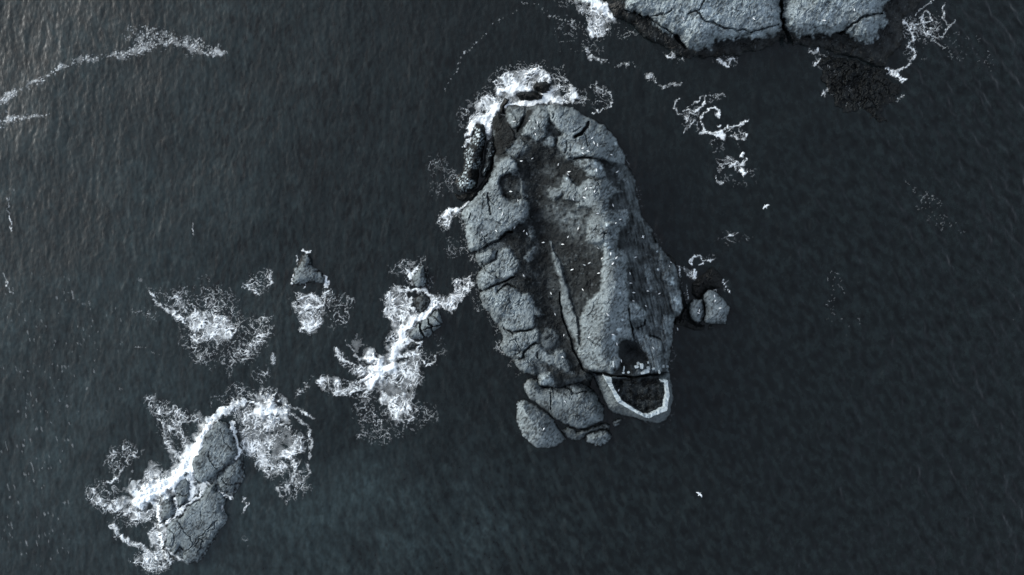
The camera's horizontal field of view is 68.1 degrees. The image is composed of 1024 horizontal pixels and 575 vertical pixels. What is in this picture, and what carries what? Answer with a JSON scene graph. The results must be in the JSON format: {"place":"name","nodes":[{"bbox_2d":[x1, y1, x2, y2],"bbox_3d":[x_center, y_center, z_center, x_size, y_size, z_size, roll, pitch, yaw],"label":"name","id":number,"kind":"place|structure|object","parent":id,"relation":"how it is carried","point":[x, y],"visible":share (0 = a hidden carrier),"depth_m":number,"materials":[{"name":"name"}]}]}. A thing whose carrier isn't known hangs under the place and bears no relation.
{"place":"outdoors","nodes":[
{"label":"outdoors","id":0,"kind":"place"},
{"bbox_2d":[0,0,1023,574],"bbox_3d":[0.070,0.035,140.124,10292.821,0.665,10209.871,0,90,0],"label":"sea","id":1,"kind":"structure","parent":0,"point":[846,378],"depth_m":140.10,"materials":[{"name":"liquid"}]},
{"bbox_2d":[87,389,312,571],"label":"sea foam","id":2,"kind":"object","parent":1,"relation":"on","point":[151,489],"visible":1,"depth_m":139.85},
{"bbox_2d":[158,420,244,564],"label":"skerry","id":3,"kind":"structure","parent":1,"relation":"in","point":[193,528],"depth_m":138.89,"materials":[{"name":"grey stone"}]},
{"bbox_2d":[150,275,274,363],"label":"sea foam","id":4,"kind":"object","parent":1,"relation":"on","point":[203,324],"visible":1,"depth_m":140.00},
{"bbox_2d":[292,253,324,284],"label":"kite rock","id":5,"kind":"object","parent":1,"relation":"in","point":[305,271],"visible":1,"depth_m":139.10,"materials":[{"name":"grey stone"}]},
{"bbox_2d":[291,250,329,331],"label":"sea foam","id":6,"kind":"object","parent":1,"relation":"on","point":[307,307],"visible":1,"depth_m":139.95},
{"bbox_2d":[316,262,473,420],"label":"sea foam","id":7,"kind":"object","parent":1,"relation":"on","point":[378,371],"visible":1,"depth_m":139.89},
{"bbox_2d":[407,341,419,347],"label":"shelf rock","id":8,"kind":"object","parent":1,"relation":"in","point":[411,344],"visible":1,"depth_m":139.77,"materials":[{"name":"grey stone"}]},
{"bbox_2d":[412,265,426,287],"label":"upright rock","id":9,"kind":"object","parent":1,"relation":"in","point":[419,279],"visible":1,"depth_m":139.09,"materials":[{"name":"grey stone"}]},
{"bbox_2d":[412,294,430,312],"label":"awash rock","id":10,"kind":"object","parent":1,"relation":"in","point":[422,302],"visible":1,"depth_m":139.67,"materials":[{"name":"grey stone"}]},
{"bbox_2d":[409,309,442,339],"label":"cracked rock","id":11,"kind":"object","parent":1,"relation":"in","point":[433,321],"visible":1,"depth_m":138.87,"materials":[{"name":"grey stone"}]},
{"bbox_2d":[426,268,428,285],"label":"rock sliver","id":12,"kind":"object","parent":1,"relation":"in","point":[427,274],"visible":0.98,"depth_m":139.90,"materials":[{"name":"black stone"}]},
{"bbox_2d":[438,202,467,226],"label":"sea foam","id":13,"kind":"object","parent":1,"relation":"on","point":[450,210],"visible":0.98,"depth_m":139.84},
{"bbox_2d":[455,124,486,192],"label":"speckled reef","id":14,"kind":"object","parent":1,"relation":"in","point":[467,178],"visible":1,"depth_m":138.72},
{"bbox_2d":[454,165,492,201],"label":"wet reef","id":15,"kind":"object","parent":1,"relation":"in","point":[468,196],"visible":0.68,"depth_m":139.67},
{"bbox_2d":[464,95,508,146],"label":"sea foam","id":16,"kind":"object","parent":1,"relation":"on","point":[486,118],"visible":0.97,"depth_m":139.86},
{"bbox_2d":[480,140,495,177],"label":"speckled reef","id":17,"kind":"object","parent":1,"relation":"in","point":[489,152],"visible":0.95,"depth_m":139.33},
{"bbox_2d":[500,98,509,114],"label":"wash rock","id":18,"kind":"object","parent":1,"relation":"in","point":[504,102],"visible":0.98,"depth_m":139.67,"materials":[{"name":"black stone"}]},
{"bbox_2d":[516,91,542,100],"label":"wash rock","id":19,"kind":"object","parent":1,"relation":"in","point":[528,96],"visible":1,"depth_m":139.38,"materials":[{"name":"black stone"}]},
{"bbox_2d":[493,65,578,107],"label":"sea foam","id":20,"kind":"object","parent":1,"relation":"on","point":[513,87],"visible":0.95,"depth_m":139.84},
{"bbox_2d":[516,399,565,447],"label":"oval boulder","id":21,"kind":"object","parent":1,"relation":"in","point":[533,421],"visible":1,"depth_m":137.68,"materials":[{"name":"grey stone"}]},
{"bbox_2d":[533,81,549,92],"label":"wash rock","id":22,"kind":"object","parent":1,"relation":"in","point":[542,87],"visible":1,"depth_m":139.38,"materials":[{"name":"black stone"}]},
{"bbox_2d":[523,378,604,428],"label":"block rock","id":23,"kind":"object","parent":1,"relation":"in","point":[583,406],"visible":0.93,"depth_m":136.87,"materials":[{"name":"grey stone"}]},
{"bbox_2d":[461,103,683,422],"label":"rocky island","id":24,"kind":"structure","parent":1,"relation":"in","point":[553,215],"depth_m":133.32,"materials":[{"name":"grey stone"}]},
{"bbox_2d":[603,374,669,417],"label":"ruined wall","id":25,"kind":"structure","parent":24,"relation":"on","point":[659,410],"depth_m":130.48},
{"bbox_2d":[561,423,609,440],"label":"rock","id":26,"kind":"object","parent":1,"relation":"in","point":[573,434],"visible":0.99,"depth_m":139.44,"materials":[{"name":"grey stone"}]},
{"bbox_2d":[579,0,614,37],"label":"sea foam","id":27,"kind":"object","parent":1,"relation":"on","point":[599,5],"visible":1,"depth_m":139.95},
{"bbox_2d":[585,429,611,446],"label":"round boulder","id":28,"kind":"object","parent":1,"relation":"in","point":[599,438],"visible":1,"depth_m":139.03,"materials":[{"name":"grey stone"}]},
{"bbox_2d":[612,418,622,427],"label":"rock","id":29,"kind":"object","parent":1,"relation":"in","point":[616,422],"visible":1,"depth_m":139.69,"materials":[{"name":"grey stone"}]},
{"bbox_2d":[665,252,687,307],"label":"wet reef","id":30,"kind":"object","parent":1,"relation":"in","point":[684,303],"visible":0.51,"depth_m":139.70},
{"bbox_2d":[674,307,704,330],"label":"wet reef","id":31,"kind":"object","parent":1,"relation":"in","point":[684,320],"visible":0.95,"depth_m":139.67},
{"bbox_2d":[679,255,729,292],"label":"sea foam","id":32,"kind":"object","parent":1,"relation":"on","point":[694,272],"visible":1,"depth_m":139.94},
{"bbox_2d":[692,266,722,298],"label":"wet reef","id":33,"kind":"object","parent":1,"relation":"in","point":[710,278],"visible":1,"depth_m":139.41},
{"bbox_2d":[689,290,730,324],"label":"twin islet","id":34,"kind":"object","parent":1,"relation":"in","point":[710,312],"visible":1,"depth_m":137.95,"materials":[{"name":"grey stone"}]},
{"bbox_2d":[673,101,747,183],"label":"sea foam","id":35,"kind":"object","parent":1,"relation":"on","point":[721,134],"visible":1,"depth_m":140.03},
{"bbox_2d":[667,48,820,66],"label":"sea foam","id":36,"kind":"object","parent":1,"relation":"on","point":[724,63],"visible":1,"depth_m":140.00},
{"bbox_2d":[605,0,919,66],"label":"headland","id":37,"kind":"structure","parent":1,"relation":"in","point":[872,34],"depth_m":136.53,"materials":[{"name":"grey stone"}]},
{"bbox_2d":[815,51,900,121],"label":"dark reef","id":38,"kind":"object","parent":1,"relation":"in","point":[877,92],"visible":1,"depth_m":139.79},
{"bbox_2d":[885,1,945,82],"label":"sea foam","id":39,"kind":"object","parent":1,"relation":"on","point":[897,75],"visible":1,"depth_m":139.96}
]}

